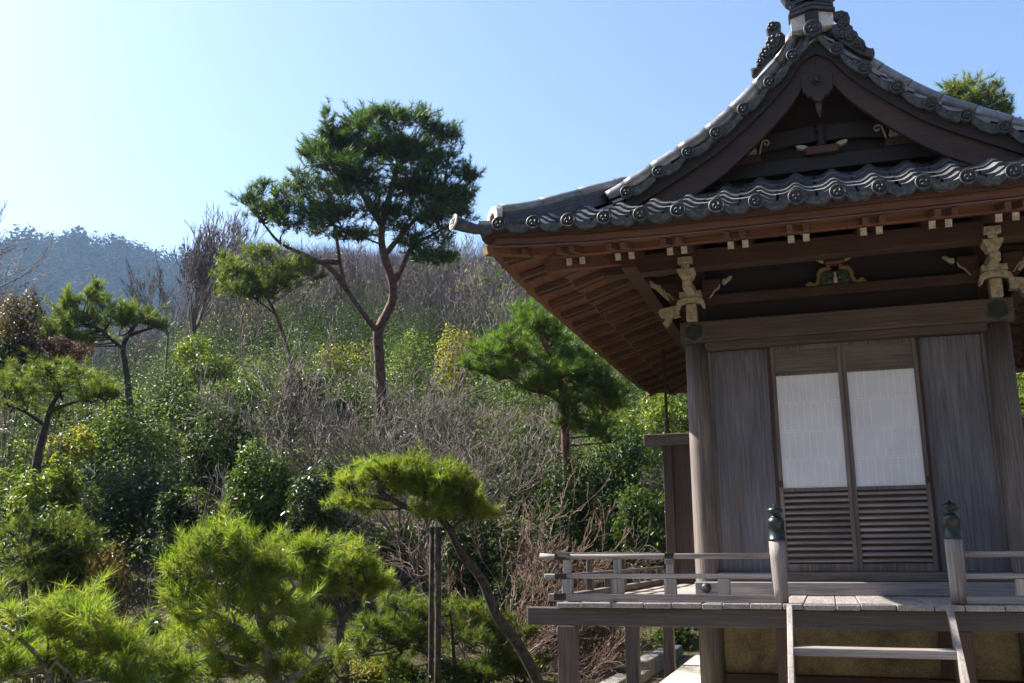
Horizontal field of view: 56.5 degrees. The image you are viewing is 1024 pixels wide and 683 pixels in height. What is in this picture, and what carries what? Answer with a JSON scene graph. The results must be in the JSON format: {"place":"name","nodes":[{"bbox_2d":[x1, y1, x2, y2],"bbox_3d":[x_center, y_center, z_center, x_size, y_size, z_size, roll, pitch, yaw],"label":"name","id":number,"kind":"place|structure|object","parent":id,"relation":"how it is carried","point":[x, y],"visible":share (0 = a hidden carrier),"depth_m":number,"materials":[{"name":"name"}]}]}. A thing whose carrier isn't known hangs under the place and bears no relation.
{"place":"outdoors","nodes":[
{"label":"outdoors","id":0,"kind":"place"},
{"bbox_2d":[0,243,212,356],"bbox_3d":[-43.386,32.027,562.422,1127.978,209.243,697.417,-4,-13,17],"label":"mountain","id":1,"kind":"structure","parent":0,"point":[76,276],"depth_m":558.24,"materials":[{"name":"plant"}]},
{"bbox_2d":[0,223,217,373],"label":"mountain forest","id":2,"kind":"object","parent":1,"relation":"on","point":[72,266],"visible":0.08,"depth_m":559.73,"materials":[{"name":"plant"}]},
{"bbox_2d":[0,322,1023,682],"bbox_3d":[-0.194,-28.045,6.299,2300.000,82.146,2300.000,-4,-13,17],"label":"ground","id":3,"kind":"structure","parent":0,"point":[658,676],"depth_m":15.08,"materials":[{"name":"brown plant"}]},
{"bbox_2d":[3,436,34,471],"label":"evergreen shrub","id":4,"kind":"object","parent":3,"relation":"on","point":[22,450],"visible":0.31,"depth_m":18.26,"materials":[{"name":"green plant"}]},
{"bbox_2d":[0,463,43,563],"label":"evergreen shrub","id":5,"kind":"object","parent":3,"relation":"on","point":[25,471],"visible":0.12,"depth_m":15.56,"materials":[{"name":"green plant"}]},
{"bbox_2d":[0,331,44,470],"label":"evergreen shrub","id":6,"kind":"object","parent":3,"relation":"on","point":[4,352],"visible":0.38,"depth_m":17.70,"materials":[{"name":"green plant"}]},
{"bbox_2d":[0,279,47,483],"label":"tree","id":7,"kind":"object","parent":3,"relation":"on","point":[17,332],"visible":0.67,"depth_m":17.93,"materials":[{"name":"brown plant"}]},
{"bbox_2d":[0,461,50,501],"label":"evergreen shrub","id":8,"kind":"object","parent":3,"relation":"on","point":[11,474],"visible":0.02,"depth_m":16.69,"materials":[{"name":"green plant"}]},
{"bbox_2d":[0,200,59,297],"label":"bare tree","id":9,"kind":"object","parent":3,"relation":"on","point":[9,251],"visible":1,"depth_m":11.92,"materials":[{"name":"brown plant"}]},
{"bbox_2d":[1,588,77,682],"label":"evergreen shrub","id":10,"kind":"object","parent":3,"relation":"on","point":[18,631],"visible":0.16,"depth_m":9.64,"materials":[{"name":"green plant"}]},
{"bbox_2d":[4,450,87,647],"bbox_3d":[-5.928,2.712,12.063,0.962,2.651,0.794,-4,-13,17],"label":"evergreen shrub","id":11,"kind":"object","parent":3,"relation":"on","point":[63,486],"visible":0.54,"depth_m":12.10,"materials":[{"name":"green plant"}]},
{"bbox_2d":[5,334,97,467],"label":"tree","id":12,"kind":"object","parent":3,"relation":"on","point":[57,347],"visible":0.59,"depth_m":17.90,"materials":[{"name":"green plant"}]},
{"bbox_2d":[22,496,88,682],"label":"evergreen shrub","id":13,"kind":"object","parent":3,"relation":"on","point":[71,568],"visible":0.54,"depth_m":9.65,"materials":[{"name":"green plant"}]},
{"bbox_2d":[0,498,112,682],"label":"pine tree","id":14,"kind":"object","parent":3,"relation":"on","point":[85,535],"visible":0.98,"depth_m":9.48,"materials":[{"name":"green plant"}]},
{"bbox_2d":[0,346,126,597],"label":"pine tree","id":15,"kind":"object","parent":3,"relation":"on","point":[99,390],"visible":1,"depth_m":14.38,"materials":[{"name":"green plant"}]},
{"bbox_2d":[28,424,98,477],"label":"evergreen shrub","id":16,"kind":"object","parent":3,"relation":"on","point":[87,441],"visible":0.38,"depth_m":18.86,"materials":[{"name":"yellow plant"}]},
{"bbox_2d":[62,462,105,544],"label":"evergreen shrub","id":17,"kind":"object","parent":3,"relation":"on","point":[93,514],"visible":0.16,"depth_m":15.33,"materials":[{"name":"green plant"}]},
{"bbox_2d":[0,564,175,682],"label":"pine tree","id":18,"kind":"object","parent":3,"relation":"on","point":[43,661],"visible":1,"depth_m":5.37,"materials":[{"name":"green plant"}]},
{"bbox_2d":[64,539,133,682],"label":"rhododendron","id":19,"kind":"object","parent":3,"relation":"on","point":[101,563],"visible":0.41,"depth_m":10.21,"materials":[{"name":"green plant"}]},
{"bbox_2d":[32,271,174,427],"bbox_3d":[-8.628,0.872,19.803,3.041,4.987,1.525,-2,-13,6],"label":"pine tree","id":20,"kind":"object","parent":3,"relation":"on","point":[67,324],"visible":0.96,"depth_m":19.93,"materials":[{"name":"green plant"}]},
{"bbox_2d":[75,409,135,491],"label":"evergreen shrub","id":21,"kind":"object","parent":3,"relation":"on","point":[102,433],"visible":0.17,"depth_m":19.40,"materials":[{"name":"green plant"}]},
{"bbox_2d":[85,395,174,496],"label":"evergreen shrub","id":22,"kind":"object","parent":3,"relation":"on","point":[113,423],"visible":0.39,"depth_m":18.99,"materials":[{"name":"green plant"}]},
{"bbox_2d":[80,458,184,551],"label":"evergreen shrub","id":23,"kind":"object","parent":3,"relation":"on","point":[147,502],"visible":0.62,"depth_m":16.39,"materials":[{"name":"green plant"}]},
{"bbox_2d":[107,607,162,659],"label":"evergreen shrub","id":24,"kind":"object","parent":3,"relation":"on","point":[157,627],"visible":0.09,"depth_m":10.23,"materials":[{"name":"green plant"}]},
{"bbox_2d":[95,623,220,682],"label":"pine tree","id":25,"kind":"object","parent":3,"relation":"on","point":[172,657],"visible":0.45,"depth_m":5.94,"materials":[{"name":"green plant"}]},
{"bbox_2d":[136,420,188,479],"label":"evergreen shrub","id":26,"kind":"object","parent":3,"relation":"on","point":[171,439],"visible":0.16,"depth_m":20.61,"materials":[{"name":"green plant"}]},
{"bbox_2d":[120,254,205,419],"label":"bare tree","id":27,"kind":"object","parent":3,"relation":"on","point":[152,290],"visible":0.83,"depth_m":27.20,"materials":[{"name":"brown plant"}]},
{"bbox_2d":[145,364,211,454],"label":"evergreen shrub","id":28,"kind":"object","parent":3,"relation":"on","point":[186,400],"visible":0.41,"depth_m":23.51,"materials":[{"name":"green plant"}]},
{"bbox_2d":[148,483,210,582],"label":"evergreen shrub","id":29,"kind":"object","parent":3,"relation":"on","point":[172,516],"visible":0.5,"depth_m":15.27,"materials":[{"name":"green plant"}]},
{"bbox_2d":[171,330,238,416],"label":"evergreen shrub","id":30,"kind":"object","parent":3,"relation":"on","point":[207,356],"visible":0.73,"depth_m":26.76,"materials":[{"name":"green plant"}]},
{"bbox_2d":[172,205,241,365],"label":"bare tree","id":31,"kind":"object","parent":3,"relation":"on","point":[201,273],"visible":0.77,"depth_m":29.31,"materials":[{"name":"brown plant"}]},
{"bbox_2d":[179,461,248,555],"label":"evergreen shrub","id":32,"kind":"object","parent":3,"relation":"on","point":[188,495],"visible":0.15,"depth_m":15.69,"materials":[{"name":"green plant"}]},
{"bbox_2d":[170,205,271,332],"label":"bare tree","id":33,"kind":"object","parent":3,"relation":"on","point":[241,232],"visible":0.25,"depth_m":59.17,"materials":[{"name":"brown plant"}]},
{"bbox_2d":[179,399,267,584],"bbox_3d":[-4.730,2.450,15.448,1.352,2.967,1.028,-11,-16,38],"label":"evergreen shrub","id":34,"kind":"object","parent":3,"relation":"on","point":[216,446],"visible":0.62,"depth_m":15.47,"materials":[{"name":"green plant"}]},
{"bbox_2d":[187,371,286,446],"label":"evergreen shrub","id":35,"kind":"object","parent":3,"relation":"on","point":[239,385],"visible":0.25,"depth_m":22.50,"materials":[{"name":"green plant"}]},
{"bbox_2d":[147,493,336,682],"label":"pine tree","id":36,"kind":"object","parent":3,"relation":"on","point":[214,543],"visible":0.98,"depth_m":6.33,"materials":[{"name":"green plant"}]},
{"bbox_2d":[212,285,280,357],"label":"bare tree","id":37,"kind":"object","parent":3,"relation":"on","point":[256,311],"visible":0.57,"depth_m":42.54,"materials":[{"name":"brown plant"}]},
{"bbox_2d":[221,438,300,654],"bbox_3d":[-3.332,2.731,12.652,1.104,2.894,1.010,1,-13,-7],"label":"evergreen shrub","id":38,"kind":"object","parent":3,"relation":"on","point":[265,487],"visible":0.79,"depth_m":12.60,"materials":[{"name":"green plant"}]},
{"bbox_2d":[210,310,319,354],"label":"bare thicket","id":39,"kind":"object","parent":3,"relation":"on","point":[237,336],"visible":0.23,"depth_m":45.17,"materials":[{"name":"brown plant"}]},
{"bbox_2d":[207,235,329,443],"bbox_3d":[-5.968,0.124,22.652,3.112,5.525,2.062,-4,-13,17],"label":"pine tree","id":40,"kind":"object","parent":3,"relation":"on","point":[260,285],"visible":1,"depth_m":22.81,"materials":[{"name":"green plant"}]},
{"bbox_2d":[124,346,417,585],"bbox_3d":[-4.266,2.277,15.743,5.040,4.838,4.112,-8,-15,31],"label":"bare maple","id":41,"kind":"object","parent":3,"relation":"on","point":[264,429],"visible":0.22,"depth_m":15.76,"materials":[{"name":"brown plant"}]},
{"bbox_2d":[256,366,323,524],"bbox_3d":[-4.198,2.014,17.954,1.248,3.245,0.868,-4,-13,17],"label":"evergreen shrub","id":42,"kind":"object","parent":3,"relation":"on","point":[291,430],"visible":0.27,"depth_m":18.00,"materials":[{"name":"green plant"}]},
{"bbox_2d":[0,227,582,387],"bbox_3d":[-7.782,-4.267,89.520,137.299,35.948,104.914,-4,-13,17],"label":"bare woodland","id":43,"kind":"object","parent":3,"relation":"on","point":[377,287],"visible":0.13,"depth_m":49.87,"materials":[{"name":"brown plant"}]},
{"bbox_2d":[79,306,521,580],"bbox_3d":[-3.991,1.981,16.488,7.439,5.685,5.678,-17,-21,52],"label":"bare maple","id":44,"kind":"object","parent":3,"relation":"on","point":[305,439],"visible":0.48,"depth_m":16.11,"materials":[{"name":"brown plant"}]},
{"bbox_2d":[274,265,336,345],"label":"bare tree","id":45,"kind":"object","parent":3,"relation":"on","point":[293,297],"visible":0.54,"depth_m":43.71,"materials":[{"name":"brown plant"}]},
{"bbox_2d":[0,565,622,682],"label":"ground cover","id":46,"kind":"object","parent":3,"relation":"on","point":[357,680],"visible":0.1,"depth_m":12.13,"materials":[{"name":"green plant"}]},
{"bbox_2d":[280,458,351,654],"bbox_3d":[-2.475,2.799,11.860,0.774,2.670,0.679,-8,-14,29],"label":"evergreen shrub","id":47,"kind":"object","parent":3,"relation":"on","point":[323,519],"visible":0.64,"depth_m":11.93,"materials":[{"name":"green plant"}]},
{"bbox_2d":[105,253,536,385],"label":"evergreen woodland","id":48,"kind":"object","parent":3,"relation":"on","point":[499,274],"visible":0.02,"depth_m":68.00,"materials":[{"name":"green plant"}]},
{"bbox_2d":[280,626,365,682],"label":"pine tree","id":49,"kind":"object","parent":3,"relation":"on","point":[342,651],"visible":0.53,"depth_m":7.54,"materials":[{"name":"green plant"}]},
{"bbox_2d":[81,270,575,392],"bbox_3d":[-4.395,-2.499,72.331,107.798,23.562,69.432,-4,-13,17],"label":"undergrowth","id":50,"kind":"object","parent":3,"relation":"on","point":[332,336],"visible":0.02,"depth_m":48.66,"materials":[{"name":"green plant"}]},
{"bbox_2d":[261,523,401,682],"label":"pine tree","id":51,"kind":"object","parent":3,"relation":"on","point":[354,558],"visible":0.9,"depth_m":8.33,"materials":[{"name":"green plant"}]},
{"bbox_2d":[292,241,373,339],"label":"bare tree","id":52,"kind":"object","parent":3,"relation":"on","point":[351,267],"visible":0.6,"depth_m":48.45,"materials":[{"name":"brown plant"}]},
{"bbox_2d":[302,360,363,443],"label":"evergreen shrub","id":53,"kind":"object","parent":3,"relation":"on","point":[330,389],"visible":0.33,"depth_m":24.99,"materials":[{"name":"green plant"}]},
{"bbox_2d":[312,339,373,398],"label":"evergreen shrub","id":54,"kind":"object","parent":3,"relation":"on","point":[341,357],"visible":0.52,"depth_m":32.38,"materials":[{"name":"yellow plant"}]},
{"bbox_2d":[2,236,684,426],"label":"undergrowth","id":55,"kind":"object","parent":3,"relation":"on","point":[286,324],"visible":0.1,"depth_m":40.02,"materials":[{"name":"green plant"}]},
{"bbox_2d":[292,414,405,460],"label":"bare thicket","id":56,"kind":"object","parent":3,"relation":"on","point":[368,435],"visible":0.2,"depth_m":22.46,"materials":[{"name":"brown plant"}]},
{"bbox_2d":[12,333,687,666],"bbox_3d":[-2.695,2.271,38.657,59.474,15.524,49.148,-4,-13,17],"label":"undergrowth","id":57,"kind":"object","parent":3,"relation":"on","point":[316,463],"visible":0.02,"depth_m":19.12,"materials":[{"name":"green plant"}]},
{"bbox_2d":[16,339,684,670],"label":"dry stems","id":58,"kind":"object","parent":3,"relation":"on","point":[329,461],"visible":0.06,"depth_m":18.92,"materials":[{"name":"brown plant"}]},
{"bbox_2d":[9,365,697,682],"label":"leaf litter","id":59,"kind":"object","parent":3,"relation":"on","point":[367,531],"visible":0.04,"depth_m":15.37,"materials":[{"name":"brown plant"}]},
{"bbox_2d":[225,97,486,449],"bbox_3d":[-3.949,-1.823,23.625,6.856,9.162,2.785,-1,-13,1],"label":"pine tree","id":60,"kind":"object","parent":3,"relation":"on","point":[437,206],"visible":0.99,"depth_m":23.84,"materials":[{"name":"green plant"}]},
{"bbox_2d":[132,284,584,392],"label":"evergreen woodland","id":61,"kind":"object","parent":3,"relation":"on","point":[512,316],"depth_m":55.15,"materials":[{"name":"green plant"}]},
{"bbox_2d":[349,653,396,682],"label":"evergreen shrub","id":62,"kind":"object","parent":3,"relation":"on","point":[370,669],"visible":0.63,"depth_m":11.10,"materials":[{"name":"yellow plant"}]},
{"bbox_2d":[364,521,424,572],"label":"evergreen shrub","id":63,"kind":"object","parent":3,"relation":"on","point":[383,549],"visible":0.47,"depth_m":15.87,"materials":[{"name":"green plant"}]},
{"bbox_2d":[208,324,606,629],"bbox_3d":[-1.658,1.970,14.775,5.872,5.277,5.325,5,-14,-22],"label":"bare maple","id":64,"kind":"object","parent":3,"relation":"on","point":[404,577],"visible":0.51,"depth_m":15.30,"materials":[{"name":"brown plant"}]},
{"bbox_2d":[385,330,431,402],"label":"evergreen shrub","id":65,"kind":"object","parent":3,"relation":"on","point":[414,347],"visible":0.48,"depth_m":29.67,"materials":[{"name":"green plant"}]},
{"bbox_2d":[369,220,454,335],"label":"bare tree","id":66,"kind":"object","parent":3,"relation":"on","point":[421,299],"visible":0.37,"depth_m":51.94,"materials":[{"name":"brown plant"}]},
{"bbox_2d":[344,383,504,450],"bbox_3d":[-2.251,1.982,24.525,4.396,1.992,3.111,-7,-14,28],"label":"bare thicket","id":67,"kind":"object","parent":3,"relation":"on","point":[451,420],"visible":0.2,"depth_m":24.26,"materials":[{"name":"brown plant"}]},
{"bbox_2d":[428,527,433,682],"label":"tree prop","id":68,"kind":"object","parent":3,"relation":"on","point":[431,610],"visible":0.98,"depth_m":9.58,"materials":[{"name":"brown wood"}]},
{"bbox_2d":[319,433,543,682],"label":"pine tree","id":69,"kind":"object","parent":3,"relation":"on","point":[400,473],"visible":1,"depth_m":9.55,"materials":[{"name":"green plant"}]},
{"bbox_2d":[434,527,440,682],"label":"tree prop","id":70,"kind":"object","parent":3,"relation":"on","point":[437,665],"visible":1,"depth_m":9.35,"materials":[{"name":"brown wood"}]},
{"bbox_2d":[334,583,546,682],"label":"pine tree","id":71,"kind":"object","parent":3,"relation":"on","point":[403,633],"visible":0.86,"depth_m":10.55,"materials":[{"name":"green plant"}]},
{"bbox_2d":[408,230,476,357],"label":"bare tree","id":72,"kind":"object","parent":3,"relation":"on","point":[438,276],"visible":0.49,"depth_m":47.71,"materials":[{"name":"brown plant"}]},
{"bbox_2d":[432,323,479,431],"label":"evergreen shrub","id":73,"kind":"object","parent":3,"relation":"on","point":[449,366],"visible":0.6,"depth_m":26.72,"materials":[{"name":"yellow plant"}]},
{"bbox_2d":[420,498,509,652],"bbox_3d":[-0.720,3.187,13.301,1.310,2.309,1.181,-4,-13,17],"label":"evergreen shrub","id":74,"kind":"object","parent":3,"relation":"on","point":[468,579],"visible":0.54,"depth_m":13.29,"materials":[{"name":"green plant"}]},
{"bbox_2d":[429,396,543,457],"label":"bare thicket","id":75,"kind":"object","parent":3,"relation":"on","point":[481,424],"visible":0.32,"depth_m":24.00,"materials":[{"name":"brown plant"}]},
{"bbox_2d":[446,255,530,363],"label":"bare tree","id":76,"kind":"object","parent":3,"relation":"on","point":[482,292],"visible":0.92,"depth_m":40.60,"materials":[{"name":"brown plant"}]},
{"bbox_2d":[318,328,665,619],"bbox_3d":[-0.503,2.838,14.588,6.394,6.032,4.501,-4,-13,17],"label":"bare maple","id":77,"kind":"object","parent":3,"relation":"on","point":[472,469],"visible":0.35,"depth_m":14.56,"materials":[{"name":"brown plant"}]},
{"bbox_2d":[356,449,657,682],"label":"bare maple","id":78,"kind":"object","parent":3,"relation":"on","point":[547,636],"visible":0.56,"depth_m":11.26,"materials":[{"name":"brown plant"}]},
{"bbox_2d":[479,514,538,579],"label":"evergreen shrub","id":79,"kind":"object","parent":3,"relation":"on","point":[511,539],"visible":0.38,"depth_m":16.14,"materials":[{"name":"green plant"}]},
{"bbox_2d":[1,347,1020,656],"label":"dry stems","id":80,"kind":"object","parent":3,"relation":"on","point":[363,459],"visible":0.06,"depth_m":20.79,"materials":[{"name":"brown plant"}]},
{"bbox_2d":[0,277,1023,632],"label":"undergrowth","id":81,"kind":"object","parent":3,"relation":"on","point":[228,353],"visible":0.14,"depth_m":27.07,"materials":[{"name":"green plant"}]},
{"bbox_2d":[0,347,1023,626],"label":"dry stems","id":82,"kind":"object","parent":3,"relation":"on","point":[366,515],"visible":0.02,"depth_m":22.90,"materials":[{"name":"brown plant"}]},
{"bbox_2d":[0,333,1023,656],"bbox_3d":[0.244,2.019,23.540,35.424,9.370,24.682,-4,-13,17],"label":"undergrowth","id":83,"kind":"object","parent":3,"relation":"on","point":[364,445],"visible":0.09,"depth_m":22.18,"materials":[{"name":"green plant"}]},
{"bbox_2d":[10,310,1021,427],"bbox_3d":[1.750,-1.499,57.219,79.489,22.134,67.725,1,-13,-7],"label":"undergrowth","id":84,"kind":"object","parent":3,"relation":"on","point":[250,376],"visible":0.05,"depth_m":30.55,"materials":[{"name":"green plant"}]},
{"bbox_2d":[474,559,561,651],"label":"evergreen shrub","id":85,"kind":"object","parent":3,"relation":"on","point":[495,588],"visible":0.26,"depth_m":12.48,"materials":[{"name":"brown plant"}]},
{"bbox_2d":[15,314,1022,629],"bbox_3d":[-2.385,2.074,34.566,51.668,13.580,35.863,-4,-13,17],"label":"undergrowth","id":86,"kind":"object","parent":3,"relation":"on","point":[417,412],"visible":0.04,"depth_m":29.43,"materials":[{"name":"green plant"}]},
{"bbox_2d":[492,419,586,517],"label":"evergreen shrub","id":87,"kind":"object","parent":3,"relation":"on","point":[521,462],"visible":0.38,"depth_m":18.86,"materials":[{"name":"green plant"}]},
{"bbox_2d":[524,625,557,672],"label":"evergreen shrub","id":88,"kind":"object","parent":3,"relation":"on","point":[549,660],"visible":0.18,"depth_m":12.14,"materials":[{"name":"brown plant"}]},
{"bbox_2d":[454,294,642,572],"bbox_3d":[0.579,1.901,13.847,2.830,5.438,1.826,-4,-13,17],"label":"pine tree","id":89,"kind":"object","parent":3,"relation":"on","point":[570,366],"visible":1,"depth_m":14.12,"materials":[{"name":"green plant"}]},
{"bbox_2d":[528,451,615,626],"bbox_3d":[0.821,3.018,13.302,1.137,2.952,1.223,5,-14,-21],"label":"evergreen shrub","id":90,"kind":"object","parent":3,"relation":"on","point":[576,517],"visible":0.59,"depth_m":13.29,"materials":[{"name":"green plant"}]},
{"bbox_2d":[579,626,624,668],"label":"evergreen shrub","id":91,"kind":"object","parent":3,"relation":"on","point":[601,631],"visible":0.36,"depth_m":12.71,"materials":[{"name":"brown plant"}]},
{"bbox_2d":[577,423,647,519],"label":"evergreen shrub","id":92,"kind":"object","parent":3,"relation":"on","point":[629,447],"visible":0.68,"depth_m":18.43,"materials":[{"name":"green plant"}]},
{"bbox_2d":[588,406,648,453],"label":"evergreen shrub","id":93,"kind":"object","parent":3,"relation":"on","point":[631,420],"visible":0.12,"depth_m":23.67,"materials":[{"name":"green plant"}]},
{"bbox_2d":[610,482,665,566],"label":"evergreen shrub","id":94,"kind":"object","parent":3,"relation":"on","point":[638,512],"visible":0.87,"depth_m":17.03,"materials":[{"name":"green plant"}]},
{"bbox_2d":[640,652,662,676],"bbox_3d":[1.746,4.176,12.168,0.200,0.300,0.940,-4,-13,19],"label":"kerb stone","id":95,"kind":"object","parent":3,"relation":"on","point":[653,661],"visible":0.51,"depth_m":12.07,"materials":[{"name":"grey stone"}]},
{"bbox_2d":[636,391,688,462],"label":"evergreen shrub","id":96,"kind":"object","parent":3,"relation":"on","point":[647,413],"visible":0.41,"depth_m":22.81,"materials":[{"name":"green plant"}]},
{"bbox_2d":[650,627,694,644],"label":"evergreen shrub","id":97,"kind":"object","parent":3,"relation":"on","point":[678,638],"visible":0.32,"depth_m":14.96,"materials":[{"name":"green plant"}]},
{"bbox_2d":[449,0,1023,682],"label":"temple hall","id":98,"kind":"structure","parent":3,"relation":"on","point":[795,270],"depth_m":7.75,"materials":[{"name":"wood"}]},
{"bbox_2d":[770,342,858,571],"bbox_3d":[2.502,0.947,7.918,0.573,1.882,0.032,-4,-13,17],"label":"sliding door","id":99,"kind":"structure","parent":98,"relation":"in","point":[813,459],"depth_m":7.91,"materials":[{"name":"white paper"}]},
{"bbox_2d":[840,337,938,571],"bbox_3d":[3.058,0.906,7.749,0.589,1.882,0.032,-4,-13,17],"label":"sliding door","id":100,"kind":"structure","parent":98,"relation":"in","point":[892,497],"depth_m":7.74,"materials":[{"name":"white paper"}]},
{"bbox_2d":[933,69,1022,117],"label":"pine tree","id":101,"kind":"object","parent":3,"relation":"on","point":[964,91],"visible":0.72,"depth_m":23.82,"materials":[{"name":"green plant"}]},
{"bbox_2d":[0,0,1023,262],"label":"sky","id":102,"kind":"structure","parent":0,"point":[129,119],"materials":[{"name":"blue"}]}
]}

